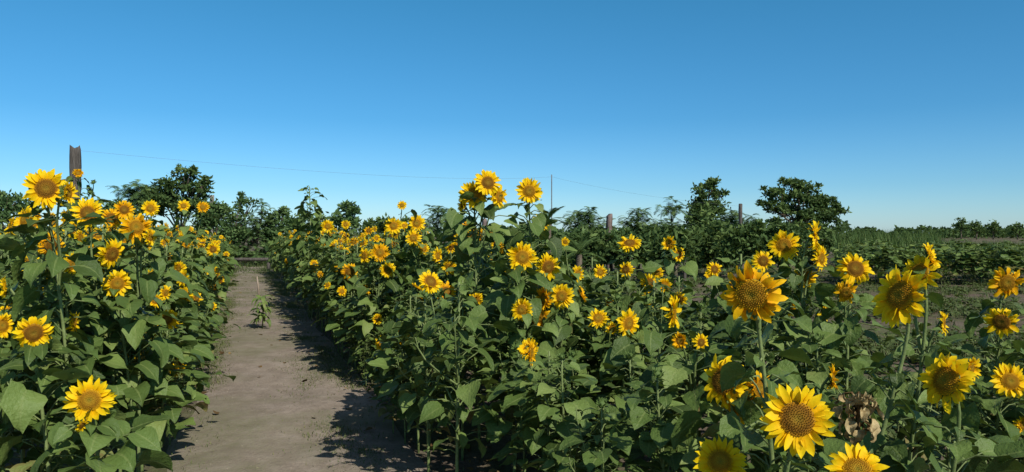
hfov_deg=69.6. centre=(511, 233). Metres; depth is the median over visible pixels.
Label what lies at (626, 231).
shrub
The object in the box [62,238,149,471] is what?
sunflower
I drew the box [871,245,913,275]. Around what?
crop plant
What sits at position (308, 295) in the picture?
sunflower
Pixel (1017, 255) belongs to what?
crop plant
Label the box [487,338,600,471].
sunflower
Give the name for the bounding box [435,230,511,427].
sunflower
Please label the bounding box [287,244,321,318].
sunflower
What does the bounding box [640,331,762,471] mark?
sunflower
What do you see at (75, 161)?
wooden post
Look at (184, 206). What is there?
sunflower
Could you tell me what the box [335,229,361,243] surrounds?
sunflower
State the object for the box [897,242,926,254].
crop plant
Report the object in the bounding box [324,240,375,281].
sunflower
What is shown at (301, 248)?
sunflower
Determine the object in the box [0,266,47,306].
sunflower
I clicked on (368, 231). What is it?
sunflower
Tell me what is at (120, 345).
sunflower
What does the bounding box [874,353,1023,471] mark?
sunflower
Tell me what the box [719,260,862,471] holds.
sunflower
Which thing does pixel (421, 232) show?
sunflower
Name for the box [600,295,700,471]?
sunflower
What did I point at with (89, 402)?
sunflower
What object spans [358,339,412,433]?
sunflower
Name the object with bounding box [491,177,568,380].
sunflower
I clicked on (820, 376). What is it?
sunflower
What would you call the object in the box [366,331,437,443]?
sunflower
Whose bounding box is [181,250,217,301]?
sunflower
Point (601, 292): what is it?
sunflower
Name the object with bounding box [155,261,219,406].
sunflower
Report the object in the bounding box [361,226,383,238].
sunflower
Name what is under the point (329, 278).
sunflower
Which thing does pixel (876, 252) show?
crop plant
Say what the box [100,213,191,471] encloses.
sunflower
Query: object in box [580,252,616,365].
sunflower
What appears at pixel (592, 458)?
sunflower
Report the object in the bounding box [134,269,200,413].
sunflower
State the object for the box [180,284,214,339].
sunflower
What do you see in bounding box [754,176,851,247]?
tree
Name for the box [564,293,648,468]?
sunflower
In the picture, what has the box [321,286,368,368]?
sunflower
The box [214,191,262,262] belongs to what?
shrub
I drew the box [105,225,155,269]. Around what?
sunflower
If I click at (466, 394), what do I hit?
sunflower
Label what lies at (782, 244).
sunflower
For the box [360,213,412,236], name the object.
shrub
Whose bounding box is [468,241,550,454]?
sunflower
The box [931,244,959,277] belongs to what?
crop plant
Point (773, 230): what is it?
shrub
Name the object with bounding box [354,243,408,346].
sunflower
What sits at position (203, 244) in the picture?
sunflower
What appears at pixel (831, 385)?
sunflower
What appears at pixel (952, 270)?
crop plant
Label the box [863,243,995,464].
sunflower
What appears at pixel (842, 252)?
crop plant
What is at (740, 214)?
fence post
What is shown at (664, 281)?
sunflower
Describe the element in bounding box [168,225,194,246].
sunflower
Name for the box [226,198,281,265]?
shrub
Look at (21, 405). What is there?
sunflower
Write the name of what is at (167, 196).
tree
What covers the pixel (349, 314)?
sunflower
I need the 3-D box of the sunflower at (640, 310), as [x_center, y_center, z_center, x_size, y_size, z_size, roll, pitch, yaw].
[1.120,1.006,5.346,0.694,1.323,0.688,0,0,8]
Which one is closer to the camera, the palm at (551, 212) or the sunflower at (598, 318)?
the sunflower at (598, 318)
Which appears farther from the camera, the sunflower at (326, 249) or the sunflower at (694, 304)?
the sunflower at (326, 249)
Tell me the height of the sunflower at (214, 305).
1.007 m
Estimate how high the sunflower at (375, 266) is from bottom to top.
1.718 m
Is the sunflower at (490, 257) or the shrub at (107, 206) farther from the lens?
the shrub at (107, 206)
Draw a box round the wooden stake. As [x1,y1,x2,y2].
[256,276,259,294]
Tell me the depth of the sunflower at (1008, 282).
4.64 m
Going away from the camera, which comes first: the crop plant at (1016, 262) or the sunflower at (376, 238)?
the sunflower at (376, 238)
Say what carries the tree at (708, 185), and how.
on the ground at (440, 459)
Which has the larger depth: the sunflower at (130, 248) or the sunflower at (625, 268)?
the sunflower at (130, 248)
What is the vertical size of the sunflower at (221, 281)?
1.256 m
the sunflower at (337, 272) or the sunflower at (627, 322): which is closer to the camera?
the sunflower at (627, 322)
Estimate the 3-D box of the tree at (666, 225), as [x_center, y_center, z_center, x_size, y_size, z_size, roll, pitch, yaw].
[6.629,0.098,29.942,2.726,3.215,2.197,0,0,38]
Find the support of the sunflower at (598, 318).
on the ground at (440, 459)
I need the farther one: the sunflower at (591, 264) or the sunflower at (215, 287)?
the sunflower at (215, 287)
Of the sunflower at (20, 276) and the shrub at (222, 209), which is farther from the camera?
the shrub at (222, 209)
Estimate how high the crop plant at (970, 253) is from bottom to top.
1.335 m
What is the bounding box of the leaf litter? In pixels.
[113,279,522,471]
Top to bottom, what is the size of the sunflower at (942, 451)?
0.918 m
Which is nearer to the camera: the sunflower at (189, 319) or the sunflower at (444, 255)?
the sunflower at (189, 319)
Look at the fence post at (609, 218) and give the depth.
30.94 m
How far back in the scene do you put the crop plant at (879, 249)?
25.55 m
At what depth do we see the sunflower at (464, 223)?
8.32 m
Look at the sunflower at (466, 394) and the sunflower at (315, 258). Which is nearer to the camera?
the sunflower at (466, 394)
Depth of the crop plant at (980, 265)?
23.40 m
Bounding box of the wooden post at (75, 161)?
[69,145,81,220]
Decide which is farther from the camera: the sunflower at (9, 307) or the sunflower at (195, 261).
the sunflower at (195, 261)
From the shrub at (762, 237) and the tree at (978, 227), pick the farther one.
the tree at (978, 227)
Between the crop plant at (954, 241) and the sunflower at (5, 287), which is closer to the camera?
the sunflower at (5, 287)
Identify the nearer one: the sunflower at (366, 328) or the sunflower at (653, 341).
the sunflower at (653, 341)
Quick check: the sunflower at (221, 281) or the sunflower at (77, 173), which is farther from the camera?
the sunflower at (221, 281)
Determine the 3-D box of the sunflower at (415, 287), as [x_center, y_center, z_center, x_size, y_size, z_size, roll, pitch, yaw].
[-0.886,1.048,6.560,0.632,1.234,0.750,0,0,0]
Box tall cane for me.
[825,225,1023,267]
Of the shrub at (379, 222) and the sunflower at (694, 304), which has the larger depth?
the shrub at (379, 222)
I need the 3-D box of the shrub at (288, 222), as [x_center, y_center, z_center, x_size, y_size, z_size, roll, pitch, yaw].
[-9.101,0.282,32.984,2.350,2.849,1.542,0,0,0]
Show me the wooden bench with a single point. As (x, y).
(253, 259)
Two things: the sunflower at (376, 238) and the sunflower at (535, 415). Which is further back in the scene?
the sunflower at (376, 238)
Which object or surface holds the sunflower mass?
on the ground at (440, 459)
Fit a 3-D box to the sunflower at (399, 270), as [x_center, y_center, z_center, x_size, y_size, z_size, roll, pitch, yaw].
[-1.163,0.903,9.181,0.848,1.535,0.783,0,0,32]
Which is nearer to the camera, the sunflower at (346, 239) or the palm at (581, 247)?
the sunflower at (346, 239)
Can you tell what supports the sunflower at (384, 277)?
on the ground at (440, 459)
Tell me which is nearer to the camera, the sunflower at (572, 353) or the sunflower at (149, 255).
the sunflower at (572, 353)
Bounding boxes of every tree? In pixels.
[104,179,180,219]
[134,163,218,227]
[557,206,615,268]
[612,208,657,235]
[649,196,690,269]
[681,175,731,228]
[717,209,766,265]
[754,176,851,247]
[951,217,973,238]
[969,220,985,239]
[984,219,1004,239]
[1007,222,1023,239]
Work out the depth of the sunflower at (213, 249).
11.04 m
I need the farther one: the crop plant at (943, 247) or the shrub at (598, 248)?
the crop plant at (943, 247)
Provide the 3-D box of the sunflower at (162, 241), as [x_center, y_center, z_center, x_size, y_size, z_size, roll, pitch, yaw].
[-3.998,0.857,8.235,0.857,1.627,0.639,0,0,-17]
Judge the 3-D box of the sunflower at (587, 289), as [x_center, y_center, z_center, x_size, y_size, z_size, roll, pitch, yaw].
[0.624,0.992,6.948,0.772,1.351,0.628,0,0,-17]
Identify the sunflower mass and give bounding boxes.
[154,226,408,291]
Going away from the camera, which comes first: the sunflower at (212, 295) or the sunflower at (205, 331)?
the sunflower at (205, 331)
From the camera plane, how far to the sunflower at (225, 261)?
14.08 m
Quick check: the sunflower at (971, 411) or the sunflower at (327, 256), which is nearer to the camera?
the sunflower at (971, 411)
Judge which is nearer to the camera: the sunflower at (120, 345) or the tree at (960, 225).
the sunflower at (120, 345)
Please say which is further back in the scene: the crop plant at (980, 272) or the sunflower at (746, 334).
the crop plant at (980, 272)
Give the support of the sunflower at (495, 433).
on the ground at (440, 459)
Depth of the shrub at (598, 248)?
21.72 m
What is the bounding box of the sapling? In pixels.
[248,295,275,327]
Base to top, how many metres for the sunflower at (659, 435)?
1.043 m
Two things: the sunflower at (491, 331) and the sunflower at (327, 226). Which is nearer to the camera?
the sunflower at (491, 331)
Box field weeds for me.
[234,261,1023,462]
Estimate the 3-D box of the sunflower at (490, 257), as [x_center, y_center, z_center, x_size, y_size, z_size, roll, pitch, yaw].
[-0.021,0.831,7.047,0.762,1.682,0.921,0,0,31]
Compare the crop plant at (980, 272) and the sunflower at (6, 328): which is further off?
the crop plant at (980, 272)
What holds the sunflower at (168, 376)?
on the ground at (440, 459)
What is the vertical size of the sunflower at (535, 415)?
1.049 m
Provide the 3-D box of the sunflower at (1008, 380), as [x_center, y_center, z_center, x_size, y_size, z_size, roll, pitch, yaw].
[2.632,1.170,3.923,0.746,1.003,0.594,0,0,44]
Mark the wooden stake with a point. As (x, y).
(258, 285)
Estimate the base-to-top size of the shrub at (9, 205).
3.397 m
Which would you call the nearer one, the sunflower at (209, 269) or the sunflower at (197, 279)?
the sunflower at (197, 279)
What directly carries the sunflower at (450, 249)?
on the ground at (440, 459)
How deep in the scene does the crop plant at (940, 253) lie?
23.46 m
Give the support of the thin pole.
on the ground at (440, 459)
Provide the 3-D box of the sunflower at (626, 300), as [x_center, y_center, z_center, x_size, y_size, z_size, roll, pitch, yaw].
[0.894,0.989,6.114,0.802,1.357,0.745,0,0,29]
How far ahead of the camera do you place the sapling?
12.54 m
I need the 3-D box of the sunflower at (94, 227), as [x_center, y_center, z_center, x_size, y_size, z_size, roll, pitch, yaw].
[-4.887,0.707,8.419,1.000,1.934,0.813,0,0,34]
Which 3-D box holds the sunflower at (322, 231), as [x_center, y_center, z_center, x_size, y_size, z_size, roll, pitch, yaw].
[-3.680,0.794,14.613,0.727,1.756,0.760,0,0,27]
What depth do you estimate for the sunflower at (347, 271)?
9.49 m
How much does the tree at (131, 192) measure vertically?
3.850 m
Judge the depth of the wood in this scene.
239.79 m
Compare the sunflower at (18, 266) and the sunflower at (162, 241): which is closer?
the sunflower at (18, 266)
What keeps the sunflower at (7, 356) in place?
on the ground at (440, 459)
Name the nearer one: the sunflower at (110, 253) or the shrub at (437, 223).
the sunflower at (110, 253)
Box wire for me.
[88,151,539,178]
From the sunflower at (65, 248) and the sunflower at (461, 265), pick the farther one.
the sunflower at (461, 265)
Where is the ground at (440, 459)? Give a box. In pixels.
[5,234,1023,471]
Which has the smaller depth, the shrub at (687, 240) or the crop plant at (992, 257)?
the shrub at (687, 240)
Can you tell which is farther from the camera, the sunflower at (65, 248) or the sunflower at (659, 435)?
the sunflower at (65, 248)
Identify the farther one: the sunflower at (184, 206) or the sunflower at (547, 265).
the sunflower at (184, 206)
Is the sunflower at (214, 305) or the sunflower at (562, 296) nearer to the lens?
the sunflower at (562, 296)
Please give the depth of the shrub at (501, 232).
29.72 m
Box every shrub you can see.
[0,188,43,229]
[94,196,142,228]
[188,197,233,234]
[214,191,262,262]
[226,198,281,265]
[248,205,292,262]
[282,208,331,231]
[325,199,361,230]
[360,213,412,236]
[410,204,480,242]
[445,225,503,245]
[496,222,528,254]
[516,227,564,269]
[535,223,587,252]
[560,227,617,270]
[593,226,635,275]
[599,223,663,281]
[635,224,709,284]
[686,202,748,270]
[710,218,773,271]
[744,221,772,258]
[759,215,821,265]
[789,219,851,263]
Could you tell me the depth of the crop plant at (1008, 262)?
25.36 m
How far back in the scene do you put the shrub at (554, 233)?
23.79 m
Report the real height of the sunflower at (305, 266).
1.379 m
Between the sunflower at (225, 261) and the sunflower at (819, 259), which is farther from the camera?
the sunflower at (225, 261)
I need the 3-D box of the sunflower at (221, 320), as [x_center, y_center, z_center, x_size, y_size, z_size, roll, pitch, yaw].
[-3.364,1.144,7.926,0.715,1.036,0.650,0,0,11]
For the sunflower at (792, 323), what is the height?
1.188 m
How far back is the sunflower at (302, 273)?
14.68 m
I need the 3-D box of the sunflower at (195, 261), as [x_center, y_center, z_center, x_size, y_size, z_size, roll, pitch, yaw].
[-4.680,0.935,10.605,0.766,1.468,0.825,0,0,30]
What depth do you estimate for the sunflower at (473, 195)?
5.51 m
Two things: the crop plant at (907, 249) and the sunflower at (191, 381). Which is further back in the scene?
the crop plant at (907, 249)
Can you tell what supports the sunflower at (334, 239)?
on the ground at (440, 459)
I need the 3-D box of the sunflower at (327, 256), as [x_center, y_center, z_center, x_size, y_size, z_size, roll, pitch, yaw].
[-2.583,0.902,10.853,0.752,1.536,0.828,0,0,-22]
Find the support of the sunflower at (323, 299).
on the ground at (440, 459)
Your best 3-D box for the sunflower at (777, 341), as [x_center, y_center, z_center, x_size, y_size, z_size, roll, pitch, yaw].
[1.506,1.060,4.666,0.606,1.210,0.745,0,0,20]
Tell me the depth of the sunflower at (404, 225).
11.63 m
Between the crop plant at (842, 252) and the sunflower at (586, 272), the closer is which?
the sunflower at (586, 272)
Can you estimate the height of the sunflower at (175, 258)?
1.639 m
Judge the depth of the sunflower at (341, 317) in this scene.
9.11 m
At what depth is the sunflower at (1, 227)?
7.87 m
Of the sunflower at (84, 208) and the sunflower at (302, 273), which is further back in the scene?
the sunflower at (302, 273)
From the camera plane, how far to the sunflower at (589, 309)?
5.50 m
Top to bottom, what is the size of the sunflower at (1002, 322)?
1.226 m
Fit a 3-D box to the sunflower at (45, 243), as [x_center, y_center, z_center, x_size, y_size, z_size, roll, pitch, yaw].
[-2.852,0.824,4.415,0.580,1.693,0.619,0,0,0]
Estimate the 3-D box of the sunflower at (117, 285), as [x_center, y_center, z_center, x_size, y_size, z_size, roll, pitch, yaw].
[-2.406,0.945,4.611,0.598,1.452,0.586,0,0,27]
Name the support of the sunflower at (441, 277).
on the ground at (440, 459)
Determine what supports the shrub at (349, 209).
on the ground at (440, 459)
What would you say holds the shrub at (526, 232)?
on the ground at (440, 459)
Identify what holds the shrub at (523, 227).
on the ground at (440, 459)
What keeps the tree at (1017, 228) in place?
on the ground at (440, 459)
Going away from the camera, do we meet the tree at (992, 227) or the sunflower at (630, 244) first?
the sunflower at (630, 244)
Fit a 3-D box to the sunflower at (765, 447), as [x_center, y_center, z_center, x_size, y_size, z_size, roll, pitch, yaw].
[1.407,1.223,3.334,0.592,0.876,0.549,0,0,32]
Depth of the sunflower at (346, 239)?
12.07 m
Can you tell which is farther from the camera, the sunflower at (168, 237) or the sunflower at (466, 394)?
the sunflower at (168, 237)
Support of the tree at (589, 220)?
on the ground at (440, 459)
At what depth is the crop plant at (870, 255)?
23.27 m
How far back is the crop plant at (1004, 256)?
23.17 m
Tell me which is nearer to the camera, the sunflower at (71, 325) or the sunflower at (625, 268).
the sunflower at (71, 325)
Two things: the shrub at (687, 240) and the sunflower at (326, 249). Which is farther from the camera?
the shrub at (687, 240)
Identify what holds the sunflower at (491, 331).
on the ground at (440, 459)
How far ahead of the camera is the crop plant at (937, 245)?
26.95 m
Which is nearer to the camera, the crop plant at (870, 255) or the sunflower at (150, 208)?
the sunflower at (150, 208)
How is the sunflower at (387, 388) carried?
on the ground at (440, 459)
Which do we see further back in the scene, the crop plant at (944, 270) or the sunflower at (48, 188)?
the crop plant at (944, 270)
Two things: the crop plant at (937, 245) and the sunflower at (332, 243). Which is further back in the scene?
the crop plant at (937, 245)
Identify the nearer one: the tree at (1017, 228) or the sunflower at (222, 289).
the sunflower at (222, 289)
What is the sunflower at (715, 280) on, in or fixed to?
on the ground at (440, 459)
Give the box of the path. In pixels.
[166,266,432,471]
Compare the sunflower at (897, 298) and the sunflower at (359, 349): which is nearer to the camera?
the sunflower at (897, 298)
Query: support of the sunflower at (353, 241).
on the ground at (440, 459)
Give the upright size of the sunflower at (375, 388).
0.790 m
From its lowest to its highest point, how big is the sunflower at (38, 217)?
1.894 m
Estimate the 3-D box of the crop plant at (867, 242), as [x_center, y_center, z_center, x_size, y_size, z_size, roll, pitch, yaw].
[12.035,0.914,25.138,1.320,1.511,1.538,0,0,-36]
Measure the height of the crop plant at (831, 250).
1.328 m
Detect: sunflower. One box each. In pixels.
[0,168,113,444]
[0,209,139,436]
[0,210,41,286]
[0,216,74,431]
[0,218,24,284]
[0,231,24,307]
[0,231,99,449]
[0,256,125,428]
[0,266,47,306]
[0,277,77,468]
[0,303,117,471]
[0,313,59,471]
[0,315,106,471]
[0,337,47,471]
[1,206,112,417]
[2,234,62,283]
[7,251,131,416]
[30,375,172,471]
[38,197,133,460]
[57,169,112,229]
[59,222,148,336]
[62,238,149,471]
[69,270,184,441]
[85,200,158,375]
[85,225,117,237]
[97,351,205,471]
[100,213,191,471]
[104,258,180,375]
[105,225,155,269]
[105,238,170,375]
[114,331,208,450]
[116,285,211,405]
[116,309,214,446]
[117,332,182,409]
[119,200,201,339]
[133,238,205,336]
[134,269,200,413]
[143,310,235,444]
[150,238,173,291]
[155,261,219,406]
[158,223,182,252]
[163,253,219,335]
[167,200,214,295]
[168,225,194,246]
[173,312,219,393]
[174,247,221,291]
[178,241,214,272]
[180,243,204,266]
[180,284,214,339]
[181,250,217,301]
[185,292,240,370]
[190,239,218,283]
[191,235,223,287]
[193,289,229,343]
[196,290,222,335]
[197,262,236,302]
[199,243,240,328]
[206,280,226,315]
[218,250,231,300]
[218,255,236,290]
[218,276,238,308]
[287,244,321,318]
[290,254,321,320]
[292,250,312,298]
[293,257,324,327]
[296,251,312,315]
[299,233,335,254]
[301,243,364,346]
[301,252,323,331]
[302,250,325,324]
[302,259,327,335]
[305,233,330,297]
[306,229,326,315]
[309,219,350,256]
[311,249,366,357]
[312,232,343,257]
[312,243,359,343]
[313,240,337,308]
[313,243,336,339]
[313,256,356,352]
[318,263,367,355]
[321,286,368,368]
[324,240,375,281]
[324,243,375,346]
[329,239,350,261]
[330,291,379,365]
[332,244,378,346]
[334,237,349,308]
[334,285,387,372]
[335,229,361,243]
[337,237,373,297]
[345,290,397,344]
[348,314,400,383]
[348,334,377,387]
[349,227,384,305]
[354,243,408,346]
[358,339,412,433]
[360,350,394,404]
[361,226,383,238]
[363,288,451,452]
[365,234,406,326]
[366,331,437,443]
[367,290,479,471]
[368,286,415,334]
[370,200,420,317]
[371,232,416,305]
[373,233,413,314]
[376,287,466,443]
[379,222,408,266]
[381,226,447,296]
[382,282,444,387]
[388,215,445,296]
[388,275,469,430]
[393,252,442,291]
[402,270,519,471]
[407,247,457,332]
[414,226,440,265]
[430,280,498,460]
[433,230,509,412]
[434,169,524,448]
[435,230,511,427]
[438,221,497,275]
[438,243,487,345]
[439,229,515,346]
[464,340,545,471]
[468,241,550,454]
[477,235,534,370]
[478,298,559,471]
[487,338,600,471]
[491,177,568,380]
[492,212,576,429]
[492,252,583,457]
[502,352,636,471]
[509,250,583,354]
[515,349,621,464]
[518,284,608,438]
[529,255,588,311]
[542,397,675,471]
[545,237,611,364]
[548,286,615,392]
[560,308,645,421]
[564,267,605,364]
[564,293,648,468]
[571,350,672,471]
[579,262,649,359]
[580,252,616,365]
[581,271,669,338]
[585,266,640,350]
[586,308,670,471]
[597,367,695,471]
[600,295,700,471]
[605,234,663,321]
[619,281,715,404]
[631,268,691,380]
[636,276,708,391]
[640,235,699,354]
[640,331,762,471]
[661,300,750,429]
[668,269,753,394]
[671,353,786,471]
[693,435,746,471]
[697,254,789,459]
[699,251,823,471]
[699,311,773,370]
[717,318,800,463]
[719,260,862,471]
[734,229,819,452]
[734,303,811,389]
[751,364,886,471]
[752,416,874,471]
[759,383,835,471]
[762,220,876,469]
[762,305,864,396]
[766,333,896,470]
[796,265,939,471]
[801,252,904,440]
[810,337,897,428]
[824,442,888,471]
[832,391,883,446]
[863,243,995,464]
[868,311,988,469]
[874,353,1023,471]
[877,357,1013,471]
[882,354,1007,459]
[918,362,1023,464]
[937,308,1023,463]
[943,267,1023,427]
[968,350,1023,471]
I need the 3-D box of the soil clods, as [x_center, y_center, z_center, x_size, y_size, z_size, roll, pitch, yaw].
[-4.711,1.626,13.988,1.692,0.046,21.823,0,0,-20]
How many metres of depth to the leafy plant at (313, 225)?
14.98 m
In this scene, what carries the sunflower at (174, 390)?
on the ground at (440, 459)
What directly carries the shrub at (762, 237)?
on the ground at (440, 459)
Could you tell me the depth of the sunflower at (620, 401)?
4.00 m
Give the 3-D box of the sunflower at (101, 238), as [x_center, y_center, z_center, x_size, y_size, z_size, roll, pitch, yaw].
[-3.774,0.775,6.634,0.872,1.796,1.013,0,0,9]
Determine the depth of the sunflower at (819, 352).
5.05 m
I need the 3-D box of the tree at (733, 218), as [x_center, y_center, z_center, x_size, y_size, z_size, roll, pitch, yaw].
[11.192,0.249,35.953,2.622,2.911,2.720,0,0,0]
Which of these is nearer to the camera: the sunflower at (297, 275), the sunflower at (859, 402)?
the sunflower at (859, 402)
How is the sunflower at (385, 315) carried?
on the ground at (440, 459)
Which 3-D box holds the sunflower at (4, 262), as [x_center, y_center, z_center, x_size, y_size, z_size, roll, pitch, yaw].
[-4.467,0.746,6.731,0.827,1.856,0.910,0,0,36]
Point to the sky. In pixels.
(907, 113)
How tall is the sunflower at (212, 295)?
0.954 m
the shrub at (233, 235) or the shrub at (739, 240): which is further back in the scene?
the shrub at (233, 235)
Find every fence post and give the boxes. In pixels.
[606,214,612,271]
[738,204,741,266]
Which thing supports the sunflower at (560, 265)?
on the ground at (440, 459)
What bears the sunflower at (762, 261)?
on the ground at (440, 459)
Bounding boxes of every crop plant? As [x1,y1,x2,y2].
[827,244,864,271]
[829,245,866,272]
[845,238,886,268]
[855,240,897,282]
[856,250,878,283]
[865,240,894,278]
[871,243,906,272]
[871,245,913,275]
[886,244,919,274]
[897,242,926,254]
[900,249,939,267]
[910,241,946,254]
[917,240,954,272]
[917,245,954,275]
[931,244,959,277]
[937,247,971,284]
[941,238,970,269]
[941,244,987,280]
[949,239,986,277]
[951,246,979,278]
[960,247,1000,282]
[960,248,991,274]
[972,243,1018,276]
[977,244,1009,277]
[985,241,1023,272]
[987,240,1023,269]
[992,251,1015,270]
[1003,245,1023,276]
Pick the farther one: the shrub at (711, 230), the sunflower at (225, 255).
the shrub at (711, 230)
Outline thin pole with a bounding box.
[551,175,551,225]
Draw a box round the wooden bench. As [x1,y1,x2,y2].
[232,258,271,269]
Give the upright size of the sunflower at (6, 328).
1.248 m
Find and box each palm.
[527,206,569,252]
[561,232,606,266]
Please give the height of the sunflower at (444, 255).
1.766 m
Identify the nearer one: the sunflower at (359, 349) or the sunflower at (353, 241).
the sunflower at (359, 349)
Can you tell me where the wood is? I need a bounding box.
[2,220,1023,238]
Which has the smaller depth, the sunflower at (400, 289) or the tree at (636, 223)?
the sunflower at (400, 289)
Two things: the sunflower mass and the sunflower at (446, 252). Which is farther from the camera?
the sunflower mass
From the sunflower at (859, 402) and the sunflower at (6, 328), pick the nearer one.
the sunflower at (859, 402)
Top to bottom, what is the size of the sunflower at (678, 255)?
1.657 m
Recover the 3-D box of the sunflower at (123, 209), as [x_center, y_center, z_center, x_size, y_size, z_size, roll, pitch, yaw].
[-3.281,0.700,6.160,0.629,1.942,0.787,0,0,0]
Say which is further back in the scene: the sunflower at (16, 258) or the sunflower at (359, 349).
the sunflower at (359, 349)
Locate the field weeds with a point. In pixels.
(889, 345)
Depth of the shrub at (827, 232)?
38.66 m
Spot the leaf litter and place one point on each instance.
(431, 444)
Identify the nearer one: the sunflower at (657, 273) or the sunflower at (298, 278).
the sunflower at (657, 273)
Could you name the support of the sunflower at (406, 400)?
on the ground at (440, 459)
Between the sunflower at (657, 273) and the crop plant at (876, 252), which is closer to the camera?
the sunflower at (657, 273)
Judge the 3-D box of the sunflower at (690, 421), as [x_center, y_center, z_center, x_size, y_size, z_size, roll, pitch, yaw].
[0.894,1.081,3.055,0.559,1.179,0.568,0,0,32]
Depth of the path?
6.66 m
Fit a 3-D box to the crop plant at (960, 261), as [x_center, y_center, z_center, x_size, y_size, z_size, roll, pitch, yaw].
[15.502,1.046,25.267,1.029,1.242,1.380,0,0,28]
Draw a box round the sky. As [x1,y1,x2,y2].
[0,0,1023,233]
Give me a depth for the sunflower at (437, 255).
7.81 m
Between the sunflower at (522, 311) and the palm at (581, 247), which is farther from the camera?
the palm at (581, 247)
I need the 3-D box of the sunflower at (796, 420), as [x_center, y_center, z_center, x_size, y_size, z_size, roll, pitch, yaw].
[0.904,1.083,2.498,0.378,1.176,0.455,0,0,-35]
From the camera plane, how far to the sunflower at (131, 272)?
6.39 m
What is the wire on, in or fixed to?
attached to the wooden post at (75, 161)
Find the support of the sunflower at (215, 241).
on the ground at (440, 459)
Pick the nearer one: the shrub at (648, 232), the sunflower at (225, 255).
the sunflower at (225, 255)
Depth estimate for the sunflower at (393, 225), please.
8.50 m
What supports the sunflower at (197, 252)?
on the ground at (440, 459)
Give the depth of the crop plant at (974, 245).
26.88 m
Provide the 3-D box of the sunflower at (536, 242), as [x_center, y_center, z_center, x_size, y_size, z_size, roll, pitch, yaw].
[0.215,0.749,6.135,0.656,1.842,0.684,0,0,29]
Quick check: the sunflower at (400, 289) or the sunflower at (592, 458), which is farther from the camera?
the sunflower at (400, 289)
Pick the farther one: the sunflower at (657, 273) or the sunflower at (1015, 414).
the sunflower at (657, 273)
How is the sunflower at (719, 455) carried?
on the ground at (440, 459)
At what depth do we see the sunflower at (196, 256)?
11.21 m
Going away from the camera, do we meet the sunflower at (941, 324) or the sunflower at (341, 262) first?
the sunflower at (941, 324)
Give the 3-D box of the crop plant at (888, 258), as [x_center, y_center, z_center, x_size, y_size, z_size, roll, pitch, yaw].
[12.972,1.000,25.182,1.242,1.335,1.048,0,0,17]
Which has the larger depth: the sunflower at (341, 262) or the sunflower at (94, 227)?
the sunflower at (341, 262)
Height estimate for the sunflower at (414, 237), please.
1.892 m
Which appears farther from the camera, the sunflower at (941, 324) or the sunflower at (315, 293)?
the sunflower at (315, 293)
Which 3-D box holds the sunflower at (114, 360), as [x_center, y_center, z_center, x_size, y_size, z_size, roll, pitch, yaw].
[-2.599,0.887,4.370,0.613,1.567,0.642,0,0,0]
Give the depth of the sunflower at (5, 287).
4.02 m
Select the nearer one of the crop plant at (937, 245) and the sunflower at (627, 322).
the sunflower at (627, 322)
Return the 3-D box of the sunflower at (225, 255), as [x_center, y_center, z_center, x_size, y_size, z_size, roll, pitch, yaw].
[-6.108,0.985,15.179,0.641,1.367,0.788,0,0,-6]
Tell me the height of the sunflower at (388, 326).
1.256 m
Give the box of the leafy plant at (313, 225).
[292,185,334,314]
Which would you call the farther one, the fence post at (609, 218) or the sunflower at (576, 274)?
the fence post at (609, 218)
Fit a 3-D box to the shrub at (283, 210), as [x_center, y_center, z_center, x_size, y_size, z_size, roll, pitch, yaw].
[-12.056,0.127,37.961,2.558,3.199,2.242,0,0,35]
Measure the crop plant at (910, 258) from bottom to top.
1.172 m
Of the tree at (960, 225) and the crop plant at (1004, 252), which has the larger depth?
the tree at (960, 225)
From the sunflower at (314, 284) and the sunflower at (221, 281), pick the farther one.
the sunflower at (314, 284)
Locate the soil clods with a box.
[183,292,381,470]
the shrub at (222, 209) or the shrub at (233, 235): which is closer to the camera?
the shrub at (222, 209)
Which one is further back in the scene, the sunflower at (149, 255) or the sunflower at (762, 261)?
the sunflower at (149, 255)
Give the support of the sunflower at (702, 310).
on the ground at (440, 459)
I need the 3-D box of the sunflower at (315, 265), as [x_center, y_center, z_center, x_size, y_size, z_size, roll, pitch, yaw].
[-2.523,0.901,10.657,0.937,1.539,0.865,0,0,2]
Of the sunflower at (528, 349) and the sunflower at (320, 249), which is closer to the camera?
the sunflower at (528, 349)
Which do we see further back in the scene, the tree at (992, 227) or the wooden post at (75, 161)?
the tree at (992, 227)
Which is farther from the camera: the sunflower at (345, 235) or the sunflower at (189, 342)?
the sunflower at (345, 235)
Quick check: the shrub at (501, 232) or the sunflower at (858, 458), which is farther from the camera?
the shrub at (501, 232)

